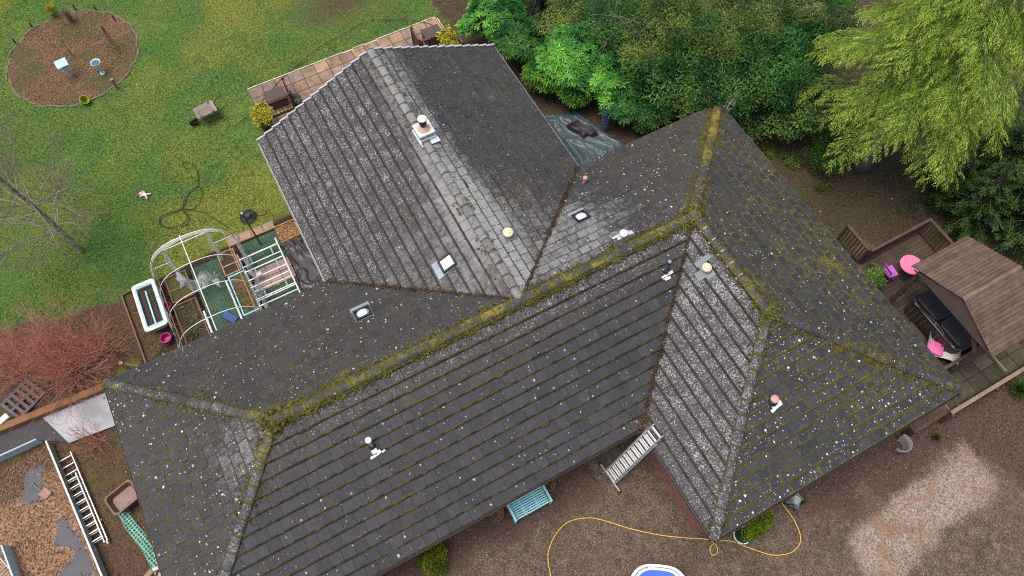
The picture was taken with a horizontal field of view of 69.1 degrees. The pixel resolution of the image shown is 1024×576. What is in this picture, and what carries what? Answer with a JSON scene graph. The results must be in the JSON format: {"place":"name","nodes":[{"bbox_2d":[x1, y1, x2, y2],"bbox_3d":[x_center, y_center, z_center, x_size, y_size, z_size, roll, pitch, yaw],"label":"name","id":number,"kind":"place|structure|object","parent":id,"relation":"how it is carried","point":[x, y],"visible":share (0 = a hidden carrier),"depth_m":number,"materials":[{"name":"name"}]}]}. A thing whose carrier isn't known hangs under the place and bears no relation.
{"place":"outdoors","nodes":[
{"label":"outdoors","id":0,"kind":"place"},
{"bbox_2d":[0,0,1023,575],"bbox_3d":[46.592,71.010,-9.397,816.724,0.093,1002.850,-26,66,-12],"label":"ground","id":1,"kind":"structure","parent":0,"point":[32,66],"depth_m":26.94,"materials":[{"name":"plant"}]},
{"bbox_2d":[0,378,46,417],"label":"pallet","id":2,"kind":"object","parent":1,"relation":"on","point":[14,408],"visible":0.78,"depth_m":24.21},
{"bbox_2d":[0,418,66,453],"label":"felt sheet","id":3,"kind":"object","parent":1,"relation":"on","point":[44,430],"visible":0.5,"depth_m":23.78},
{"bbox_2d":[0,301,87,412],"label":"dogwood","id":4,"kind":"object","parent":1,"relation":"on","point":[13,365],"visible":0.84,"depth_m":24.27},
{"bbox_2d":[0,288,99,398],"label":"dogwood","id":5,"kind":"object","parent":1,"relation":"on","point":[37,330],"visible":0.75,"depth_m":24.63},
{"bbox_2d":[0,82,102,285],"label":"birch tree","id":6,"kind":"object","parent":1,"relation":"on","point":[73,243],"visible":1,"depth_m":24.22,"materials":[{"name":"grey plant"}]},
{"bbox_2d":[0,384,104,434],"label":"sleeper wall","id":7,"kind":"structure","parent":1,"relation":"on","point":[7,426],"depth_m":23.94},
{"bbox_2d":[0,438,107,575],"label":"boarded enclosure","id":8,"kind":"object","parent":1,"relation":"on","point":[80,566],"visible":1,"depth_m":22.54,"materials":[{"name":"wood"}]},
{"bbox_2d":[0,447,98,575],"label":"leaf drift","id":9,"kind":"object","parent":8,"relation":"in","point":[21,531],"visible":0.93,"depth_m":22.56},
{"bbox_2d":[0,297,124,443],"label":"dogwood","id":10,"kind":"object","parent":1,"relation":"on","point":[65,368],"visible":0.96,"depth_m":23.93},
{"bbox_2d":[54,57,71,76],"bbox_3d":[-18.077,-8.865,30.121,0.447,0.976,0.466,-31,67,-14],"label":"bird table","id":11,"kind":"object","parent":1,"relation":"on","point":[61,64],"visible":1,"depth_m":29.73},
{"bbox_2d":[5,9,139,107],"bbox_3d":[-18.307,-9.645,30.977,5.402,0.106,5.401,-26,66,-12],"label":"bed edging","id":12,"kind":"object","parent":1,"relation":"on","point":[93,98],"visible":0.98,"depth_m":30.76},
{"bbox_2d":[43,393,114,442],"bbox_3d":[-13.941,4.262,23.985,2.154,0.015,1.464,-26,66,-12],"label":"metal sheet","id":13,"kind":"object","parent":1,"relation":"on","point":[98,413],"visible":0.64,"depth_m":24.00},
{"bbox_2d":[58,415,107,465],"bbox_3d":[-13.334,4.773,23.232,1.518,1.043,1.550,9,64,5],"label":"dogwood","id":14,"kind":"object","parent":1,"relation":"on","point":[86,437],"visible":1,"depth_m":23.39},
{"bbox_2d":[59,451,108,550],"bbox_3d":[-13.183,6.500,22.780,0.480,0.162,3.350,-31,68,-14],"label":"extension ladder","id":15,"kind":"object","parent":1,"relation":"on","point":[89,506],"visible":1,"depth_m":22.73,"materials":[{"name":"metal"}]},
{"bbox_2d":[30,291,138,394],"bbox_3d":[-13.974,1.685,24.220,3.314,2.027,3.456,-26,66,-12],"label":"dogwood","id":16,"kind":"object","parent":1,"relation":"on","point":[103,342],"visible":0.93,"depth_m":24.49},
{"bbox_2d":[104,480,137,514],"bbox_3d":[-11.805,6.436,22.708,0.920,0.440,0.720,-41,70,-18],"label":"tub","id":17,"kind":"object","parent":1,"relation":"on","point":[122,498],"visible":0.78,"depth_m":22.64,"materials":[{"name":"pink plastic"}]},
{"bbox_2d":[121,289,146,362],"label":"timber kerb","id":18,"kind":"structure","parent":1,"relation":"on","point":[131,321],"depth_m":25.46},
{"bbox_2d":[119,510,157,574],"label":"garden netting","id":19,"kind":"object","parent":1,"relation":"on","point":[139,538],"visible":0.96,"depth_m":22.38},
{"bbox_2d":[131,279,167,331],"bbox_3d":[-12.332,0.675,25.487,0.800,0.598,1.940,-25,66,-12],"label":"bathtub","id":20,"kind":"object","parent":1,"relation":"on","point":[150,308],"visible":1,"depth_m":25.33,"materials":[{"name":"beige ceramic"}]},
{"bbox_2d":[164,270,196,304],"bbox_3d":[-11.605,-0.005,26.018,0.780,0.254,1.100,-26,66,-12],"label":"raised bed","id":21,"kind":"object","parent":1,"relation":"on","point":[179,285],"visible":0.9,"depth_m":25.95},
{"bbox_2d":[172,296,210,343],"bbox_3d":[-10.973,1.201,25.316,1.168,0.433,1.752,-26,66,-12],"label":"raised bed","id":22,"kind":"object","parent":1,"relation":"on","point":[189,313],"visible":0.96,"depth_m":25.36,"materials":[{"name":"soil"}]},
{"bbox_2d":[150,229,262,345],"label":"polytunnel","id":23,"kind":"structure","parent":1,"relation":"on","point":[177,331],"depth_m":24.82,"materials":[{"name":"white paint"}]},
{"bbox_2d":[189,94,227,125],"bbox_3d":[-11.961,-6.879,29.261,1.649,0.616,0.624,-31,67,-14],"label":"wheelbarrow","id":24,"kind":"object","parent":1,"relation":"on","point":[206,110],"visible":1,"depth_m":29.16,"materials":[{"name":"metal"}]},
{"bbox_2d":[190,258,240,330],"bbox_3d":[-10.022,0.796,25.717,1.000,0.018,4.200,-26,66,-12],"label":"mat","id":25,"kind":"object","parent":1,"relation":"on","point":[218,302],"visible":0.56,"depth_m":26.04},
{"bbox_2d":[0,0,435,438],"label":"grass","id":26,"kind":"structure","parent":1,"relation":"on","point":[152,142],"depth_m":28.89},
{"bbox_2d":[159,161,227,228],"bbox_3d":[-12.196,-3.162,27.696,2.211,0.038,3.682,-26,66,-12],"label":"garden hose","id":27,"kind":"object","parent":26,"relation":"on","point":[184,205],"visible":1,"depth_m":27.53,"materials":[{"name":"green rubber"}]},
{"bbox_2d":[217,248,242,279],"bbox_3d":[-9.996,-0.850,26.393,0.610,0.324,1.000,-26,66,-12],"label":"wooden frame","id":28,"kind":"object","parent":1,"relation":"on","point":[229,267],"visible":0.84,"depth_m":26.27,"materials":[{"name":"wood"}]},
{"bbox_2d":[226,270,262,316],"bbox_3d":[-9.220,0.212,25.761,1.124,0.504,1.835,-26,66,-12],"label":"raised bed","id":29,"kind":"object","parent":1,"relation":"on","point":[241,293],"visible":0.87,"depth_m":25.70,"materials":[{"name":"teal paint"}]},
{"bbox_2d":[227,221,274,246],"bbox_3d":[-9.518,-1.979,27.129,1.748,0.060,0.363,-24,66,-11],"label":"paving strip","id":30,"kind":"object","parent":1,"relation":"on","point":[232,241],"visible":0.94,"depth_m":27.10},
{"bbox_2d":[240,209,265,223],"bbox_3d":[-9.581,-2.731,27.423,0.967,0.137,0.641,-26,66,-12],"label":"hose coil","id":31,"kind":"object","parent":1,"relation":"on","point":[248,215],"visible":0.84,"depth_m":27.36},
{"bbox_2d":[235,219,293,244],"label":"timber kerb","id":32,"kind":"structure","parent":1,"relation":"on","point":[259,234],"depth_m":27.06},
{"bbox_2d":[240,230,302,306],"bbox_3d":[-8.228,-0.133,26.172,1.340,0.018,4.320,-26,66,-12],"label":"mat","id":33,"kind":"object","parent":1,"relation":"on","point":[251,247],"visible":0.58,"depth_m":26.63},
{"bbox_2d":[236,237,299,309],"bbox_3d":[-8.501,-0.392,26.124,1.490,0.378,2.650,-26,66,-12],"label":"scaffold frame","id":34,"kind":"object","parent":33,"relation":"on","point":[275,259],"visible":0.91,"depth_m":25.97,"materials":[{"name":"metal"}]},
{"bbox_2d":[253,257,295,291],"bbox_3d":[-8.410,-0.494,26.347,1.305,0.050,0.865,-26,66,-12],"label":"paving patch","id":35,"kind":"object","parent":33,"relation":"on","point":[271,274],"visible":0.87,"depth_m":26.33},
{"bbox_2d":[275,221,300,242],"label":"bark chips","id":36,"kind":"object","parent":1,"relation":"on","point":[291,230],"visible":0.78,"depth_m":27.09,"materials":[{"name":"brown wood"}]},
{"bbox_2d":[280,235,322,290],"bbox_3d":[-7.189,-0.738,26.399,1.120,0.165,3.126,-26,66,-12],"label":"ground sheet","id":37,"kind":"object","parent":1,"relation":"on","point":[297,252],"visible":0.63,"depth_m":26.52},
{"bbox_2d":[248,23,439,121],"bbox_3d":[-5.835,-7.882,30.045,8.430,0.030,4.855,-26,66,-12],"label":"terrace bedding","id":38,"kind":"object","parent":1,"relation":"on","point":[328,69],"visible":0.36,"depth_m":30.45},
{"bbox_2d":[248,18,444,124],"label":"terrace","id":39,"kind":"structure","parent":38,"relation":"on","point":[326,74],"depth_m":30.49,"materials":[{"name":"stone"}]},
{"bbox_2d":[249,100,274,130],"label":"potted shrub","id":40,"kind":"object","parent":39,"relation":"on","point":[264,116],"visible":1,"depth_m":28.29,"materials":[{"name":"yellow plant"}]},
{"bbox_2d":[252,92,294,131],"bbox_3d":[-9.088,-6.703,28.923,1.520,0.990,0.940,-26,66,-12],"label":"balustrade","id":41,"kind":"object","parent":39,"relation":"on","point":[275,99],"visible":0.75,"depth_m":28.86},
{"bbox_2d":[263,86,288,109],"bbox_3d":[-9.374,-7.537,29.579,0.843,0.470,0.660,-26,66,-12],"label":"storage box","id":42,"kind":"object","parent":39,"relation":"on","point":[274,93],"visible":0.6,"depth_m":29.40,"materials":[{"name":"wicker"}]},
{"bbox_2d":[420,24,440,45],"bbox_3d":[-3.315,-10.522,31.039,0.843,0.470,0.660,-26,66,-12],"label":"storage box","id":43,"kind":"object","parent":39,"relation":"on","point":[432,30],"visible":0.56,"depth_m":30.86,"materials":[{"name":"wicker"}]},
{"bbox_2d":[436,24,458,45],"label":"potted shrub","id":44,"kind":"object","parent":39,"relation":"on","point":[449,37],"visible":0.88,"depth_m":29.98,"materials":[{"name":"yellow plant"}]},
{"bbox_2d":[248,17,443,89],"bbox_3d":[-6.696,-9.376,30.756,8.482,0.080,1.235,-26,66,-12],"label":"edging","id":45,"kind":"object","parent":1,"relation":"on","point":[344,52],"visible":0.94,"depth_m":30.92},
{"bbox_2d":[416,542,447,575],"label":"conifer shrub","id":46,"kind":"object","parent":1,"relation":"on","point":[436,563],"visible":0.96,"depth_m":21.56,"materials":[{"name":"green plant"}]},
{"bbox_2d":[454,0,528,41],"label":"rhododendron bush","id":47,"kind":"object","parent":1,"relation":"on","point":[492,12],"visible":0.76,"depth_m":29.42,"materials":[{"name":"green plant"}]},
{"bbox_2d":[488,508,503,521],"bbox_3d":[-0.479,6.835,22.462,0.500,0.440,0.500,-26,66,-12],"label":"plant pot","id":48,"kind":"object","parent":1,"relation":"on","point":[497,515],"visible":0.66,"depth_m":22.31,"materials":[{"name":"soil"}]},
{"bbox_2d":[0,0,1023,575],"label":"fallen leaves","id":49,"kind":"object","parent":1,"relation":"on","point":[280,300],"visible":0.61,"depth_m":25.87,"materials":[{"name":"brown plant"}]},
{"bbox_2d":[486,11,546,63],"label":"rhododendron bush","id":50,"kind":"object","parent":1,"relation":"on","point":[518,42],"visible":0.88,"depth_m":29.00,"materials":[{"name":"green plant"}]},
{"bbox_2d":[506,485,552,523],"bbox_3d":[0.500,6.465,22.411,1.285,0.855,0.690,-26,66,-12],"label":"garden bench","id":51,"kind":"object","parent":1,"relation":"on","point":[522,509],"visible":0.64,"depth_m":22.37,"materials":[{"name":"teal paint"}]},
{"bbox_2d":[101,43,964,575],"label":"bungalow","id":52,"kind":"object","parent":1,"relation":"on","point":[331,429],"visible":1,"depth_m":21.24,"materials":[{"name":"tile"}]},
{"bbox_2d":[326,166,693,432],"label":"valley leaves","id":53,"kind":"object","parent":52,"relation":"on","point":[647,406],"visible":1,"depth_m":21.86,"materials":[{"name":"brown plant"}]},
{"bbox_2d":[520,43,563,96],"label":"rhododendron bush","id":54,"kind":"object","parent":1,"relation":"on","point":[531,75],"visible":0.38,"depth_m":28.83,"materials":[{"name":"green plant"}]},
{"bbox_2d":[521,0,570,35],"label":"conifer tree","id":55,"kind":"object","parent":1,"relation":"on","point":[532,4],"visible":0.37,"depth_m":30.40,"materials":[{"name":"green plant"}]},
{"bbox_2d":[530,0,608,41],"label":"willowy shrub","id":56,"kind":"object","parent":1,"relation":"on","point":[567,15],"visible":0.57,"depth_m":28.34,"materials":[{"name":"green plant"}]},
{"bbox_2d":[552,82,593,108],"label":"rhododendron bush","id":57,"kind":"object","parent":1,"relation":"on","point":[574,97],"visible":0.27,"depth_m":28.63,"materials":[{"name":"green plant"}]},
{"bbox_2d":[533,18,615,91],"bbox_3d":[2.555,-8.838,28.879,3.667,3.021,3.168,-26,66,-12],"label":"rhododendron bush","id":58,"kind":"object","parent":1,"relation":"on","point":[564,59],"visible":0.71,"depth_m":27.87,"materials":[{"name":"green plant"}]},
{"bbox_2d":[543,110,625,164],"bbox_3d":[2.973,-6.057,28.905,2.441,0.299,3.380,-26,66,-12],"label":"tarpaulin","id":59,"kind":"object","parent":1,"relation":"on","point":[580,149],"visible":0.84,"depth_m":28.68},
{"bbox_2d":[566,120,598,138],"bbox_3d":[2.745,-6.157,28.802,1.364,0.525,0.653,37,69,17],"label":"plastic sheet","id":60,"kind":"object","parent":59,"relation":"on","point":[580,128],"visible":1,"depth_m":28.73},
{"bbox_2d":[580,44,643,114],"bbox_3d":[3.684,-8.088,28.761,2.671,2.563,3.347,-26,66,-12],"label":"rhododendron bush","id":61,"kind":"object","parent":1,"relation":"on","point":[603,83],"visible":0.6,"depth_m":27.86,"materials":[{"name":"green plant"}]},
{"bbox_2d":[574,0,656,54],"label":"willowy shrub","id":62,"kind":"object","parent":1,"relation":"on","point":[598,16],"visible":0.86,"depth_m":27.66,"materials":[{"name":"green plant"}]},
{"bbox_2d":[603,435,641,469],"bbox_3d":[3.510,5.181,23.481,1.180,0.060,0.660,-26,66,-12],"label":"doorstep","id":63,"kind":"object","parent":1,"relation":"on","point":[613,454],"visible":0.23,"depth_m":23.46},
{"bbox_2d":[599,81,652,126],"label":"rhododendron bush","id":64,"kind":"object","parent":1,"relation":"on","point":[623,107],"visible":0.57,"depth_m":27.88,"materials":[{"name":"green plant"}]},
{"bbox_2d":[603,1,678,79],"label":"willowy shrub","id":65,"kind":"object","parent":1,"relation":"on","point":[635,39],"visible":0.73,"depth_m":27.10,"materials":[{"name":"green plant"}]},
{"bbox_2d":[630,90,679,133],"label":"rhododendron bush","id":66,"kind":"object","parent":1,"relation":"on","point":[643,122],"visible":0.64,"depth_m":27.92,"materials":[{"name":"green plant"}]},
{"bbox_2d":[631,564,683,575],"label":"pool","id":67,"kind":"structure","parent":1,"relation":"on","point":[653,570],"depth_m":21.44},
{"bbox_2d":[547,503,800,575],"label":"garden hose","id":68,"kind":"object","parent":1,"relation":"on","point":[677,537],"visible":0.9,"depth_m":22.31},
{"bbox_2d":[626,39,732,124],"bbox_3d":[5.964,-7.253,27.756,3.039,3.596,3.916,-26,66,-12],"label":"laurel bush","id":69,"kind":"object","parent":1,"relation":"on","point":[647,81],"visible":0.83,"depth_m":26.70,"materials":[{"name":"green plant"}]},
{"bbox_2d":[635,0,728,76],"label":"willowy shrub","id":70,"kind":"object","parent":1,"relation":"on","point":[670,6],"visible":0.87,"depth_m":26.77,"materials":[{"name":"green plant"}]},
{"bbox_2d":[390,383,1023,575],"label":"gravel","id":71,"kind":"structure","parent":1,"relation":"on","point":[785,523],"depth_m":22.40,"materials":[{"name":"gravel"}]},
{"bbox_2d":[599,424,662,493],"bbox_3d":[3.545,4.992,21.863,1.415,3.034,1.094,-26,66,-12],"label":"extension ladder","id":72,"kind":"object","parent":71,"relation":"on","point":[632,455],"visible":1,"depth_m":21.88,"materials":[{"name":"metal"}]},
{"bbox_2d":[667,38,755,124],"bbox_3d":[7.099,-7.141,27.632,3.236,3.713,3.986,-26,66,-12],"label":"laurel bush","id":73,"kind":"object","parent":1,"relation":"on","point":[703,60],"visible":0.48,"depth_m":26.62,"materials":[{"name":"green plant"}]},
{"bbox_2d":[684,1,774,80],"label":"willowy shrub","id":74,"kind":"object","parent":1,"relation":"on","point":[741,36],"visible":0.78,"depth_m":26.69,"materials":[{"name":"green plant"}]},
{"bbox_2d":[696,0,769,22],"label":"willowy shrub","id":75,"kind":"object","parent":1,"relation":"on","point":[724,2],"visible":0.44,"depth_m":28.22,"materials":[{"name":"green plant"}]},
{"bbox_2d":[730,100,757,134],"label":"laurel bush","id":76,"kind":"object","parent":1,"relation":"on","point":[744,119],"visible":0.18,"depth_m":27.91,"materials":[{"name":"green plant"}]},
{"bbox_2d":[712,38,793,114],"bbox_3d":[8.672,-7.595,27.900,3.124,3.624,3.366,-1,64,0],"label":"laurel bush","id":77,"kind":"object","parent":1,"relation":"on","point":[769,97],"visible":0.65,"depth_m":26.65,"materials":[{"name":"green plant"}]},
{"bbox_2d":[740,510,775,541],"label":"conifer shrub","id":78,"kind":"object","parent":1,"relation":"on","point":[758,523],"visible":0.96,"depth_m":21.96,"materials":[{"name":"green plant"}]},
{"bbox_2d":[739,94,808,143],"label":"laurel bush","id":79,"kind":"object","parent":1,"relation":"on","point":[777,119],"visible":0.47,"depth_m":27.49,"materials":[{"name":"green plant"}]},
{"bbox_2d":[722,0,827,71],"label":"willowy shrub","id":80,"kind":"object","parent":1,"relation":"on","point":[777,7],"visible":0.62,"depth_m":27.12,"materials":[{"name":"green plant"}]},
{"bbox_2d":[742,25,823,119],"bbox_3d":[10.059,-7.915,27.858,3.080,3.974,3.797,15,65,8],"label":"laurel bush","id":81,"kind":"object","parent":1,"relation":"on","point":[800,72],"visible":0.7,"depth_m":26.61,"materials":[{"name":"green plant"}]},
{"bbox_2d":[783,493,803,510],"bbox_3d":[8.615,6.416,22.600,0.410,0.510,0.535,33,68,15],"label":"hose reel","id":82,"kind":"object","parent":1,"relation":"on","point":[795,502],"visible":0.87,"depth_m":22.44,"materials":[{"name":"grey plastic"}]},
{"bbox_2d":[782,67,839,138],"bbox_3d":[10.885,-6.669,27.816,2.636,2.929,2.827,-26,66,-12],"label":"laurel bush","id":83,"kind":"object","parent":1,"relation":"on","point":[808,113],"visible":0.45,"depth_m":26.79,"materials":[{"name":"green plant"}]},
{"bbox_2d":[770,0,865,64],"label":"willowy shrub","id":84,"kind":"object","parent":1,"relation":"on","point":[833,5],"visible":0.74,"depth_m":27.12,"materials":[{"name":"green plant"}]},
{"bbox_2d":[773,10,866,77],"bbox_3d":[11.092,-8.696,28.381,3.685,3.719,2.824,-26,66,-12],"label":"laurel bush","id":85,"kind":"object","parent":1,"relation":"on","point":[812,31],"visible":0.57,"depth_m":27.10,"materials":[{"name":"green plant"}]},
{"bbox_2d":[800,128,858,176],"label":"box bush","id":86,"kind":"object","parent":1,"relation":"on","point":[821,152],"visible":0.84,"depth_m":27.42,"materials":[{"name":"green plant"}]},
{"bbox_2d":[845,240,874,260],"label":"deck steps","id":87,"kind":"structure","parent":1,"relation":"on","point":[862,248],"depth_m":26.54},
{"bbox_2d":[870,160,912,188],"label":"ground plant","id":88,"kind":"object","parent":1,"relation":"on","point":[893,175],"visible":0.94,"depth_m":28.01,"materials":[{"name":"green plant"}]},
{"bbox_2d":[893,434,912,452],"bbox_3d":[12.259,4.962,23.302,0.387,0.470,0.599,30,67,14],"label":"basket chair","id":89,"kind":"object","parent":1,"relation":"on","point":[905,441],"visible":1,"depth_m":23.28,"materials":[{"name":"grey wicker"}]},
{"bbox_2d":[787,0,1023,191],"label":"golden cedar","id":90,"kind":"object","parent":1,"relation":"on","point":[946,93],"visible":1,"depth_m":22.96,"materials":[{"name":"green plant"}]},
{"bbox_2d":[863,237,969,362],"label":"deck","id":91,"kind":"structure","parent":1,"relation":"on","point":[903,284],"depth_m":25.87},
{"bbox_2d":[856,234,979,365],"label":"deck boards","id":92,"kind":"object","parent":91,"relation":"on","point":[916,243],"visible":0.2,"depth_m":26.07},
{"bbox_2d":[837,224,870,263],"bbox_3d":[11.906,-1.530,25.923,0.100,0.960,1.160,-26,66,-12],"label":"balustrade","id":93,"kind":"object","parent":92,"relation":"on","point":[857,236],"visible":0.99,"depth_m":25.84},
{"bbox_2d":[864,263,886,289],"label":"potted plant","id":94,"kind":"object","parent":92,"relation":"on","point":[875,276],"visible":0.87,"depth_m":25.09,"materials":[{"name":"green plant"}]},
{"bbox_2d":[860,218,953,264],"bbox_3d":[13.770,-1.046,25.675,2.695,0.960,1.595,-26,66,-12],"label":"balustrade","id":95,"kind":"object","parent":92,"relation":"on","point":[897,239],"visible":0.81,"depth_m":25.83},
{"bbox_2d":[894,255,919,283],"bbox_3d":[13.600,-0.641,25.616,0.760,0.720,0.760,41,71,18],"label":"bistro table","id":96,"kind":"object","parent":92,"relation":"on","point":[907,262],"visible":0.74,"depth_m":25.33,"materials":[{"name":"pink paint"}]},
{"bbox_2d":[904,289,971,353],"bbox_3d":[14.600,0.931,24.654,2.122,1.022,2.220,-26,66,-12],"label":"hot tub","id":97,"kind":"object","parent":92,"relation":"on","point":[926,312],"visible":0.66,"depth_m":24.23,"materials":[{"name":"black plastic"}]},
{"bbox_2d":[927,332,961,365],"bbox_3d":[14.052,2.023,24.292,1.195,0.768,0.599,24,66,12],"label":"sun lounger","id":98,"kind":"object","parent":92,"relation":"on","point":[949,356],"visible":0.38,"depth_m":24.18,"materials":[{"name":"grey fabric"}]},
{"bbox_2d":[929,340,943,356],"bbox_3d":[13.867,1.970,24.292,0.460,0.130,0.460,24,66,12],"label":"cushion","id":99,"kind":"object","parent":98,"relation":"on","point":[936,348],"visible":0.81,"depth_m":24.22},
{"bbox_2d":[888,236,1023,373],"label":"hot tub shelter","id":100,"kind":"object","parent":92,"relation":"on","point":[985,283],"visible":0.98,"depth_m":22.41,"materials":[{"name":"wood"}]},
{"bbox_2d":[897,188,935,219],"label":"ground plant","id":101,"kind":"object","parent":1,"relation":"on","point":[914,206],"visible":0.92,"depth_m":27.37,"materials":[{"name":"green plant"}]},
{"bbox_2d":[900,405,949,436],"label":"bin store","id":102,"kind":"structure","parent":1,"relation":"on","point":[927,420],"depth_m":23.28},
{"bbox_2d":[917,154,978,216],"bbox_3d":[15.878,-3.995,26.782,1.885,2.429,2.383,-26,66,-12],"label":"conifer tree","id":103,"kind":"object","parent":1,"relation":"on","point":[968,170],"visible":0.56,"depth_m":26.45,"materials":[{"name":"green plant"}]},
{"bbox_2d":[922,159,1023,243],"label":"conifer tree","id":104,"kind":"object","parent":1,"relation":"on","point":[977,196],"visible":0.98,"depth_m":25.46,"materials":[{"name":"green plant"}]},
{"bbox_2d":[938,367,1023,423],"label":"timber fence","id":105,"kind":"object","parent":1,"relation":"on","point":[990,390],"visible":0.98,"depth_m":23.48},
{"bbox_2d":[955,155,1023,255],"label":"conifer tree","id":106,"kind":"object","parent":1,"relation":"on","point":[1018,189],"visible":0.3,"depth_m":25.75,"materials":[{"name":"green plant"}]},
{"bbox_2d":[962,123,1023,203],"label":"conifer tree","id":107,"kind":"object","parent":1,"relation":"on","point":[1015,143],"visible":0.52,"depth_m":25.81,"materials":[{"name":"green plant"}]},
{"bbox_2d":[965,76,1023,165],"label":"pale tree","id":108,"kind":"object","parent":1,"relation":"on","point":[1018,119],"visible":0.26,"depth_m":26.81,"materials":[{"name":"green plant"}]},
{"bbox_2d":[971,191,1023,270],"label":"conifer tree","id":109,"kind":"object","parent":1,"relation":"on","point":[1018,237],"visible":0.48,"depth_m":25.91,"materials":[{"name":"green plant"}]},
{"bbox_2d":[1010,376,1023,400],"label":"grass tuft","id":110,"kind":"object","parent":1,"relation":"on","point":[1018,387],"visible":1,"depth_m":24.14,"materials":[{"name":"green plant"}]},
{"bbox_2d":[946,343,1023,408],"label":"side path","id":111,"kind":"structure","parent":0,"point":[993,373],"depth_m":24.65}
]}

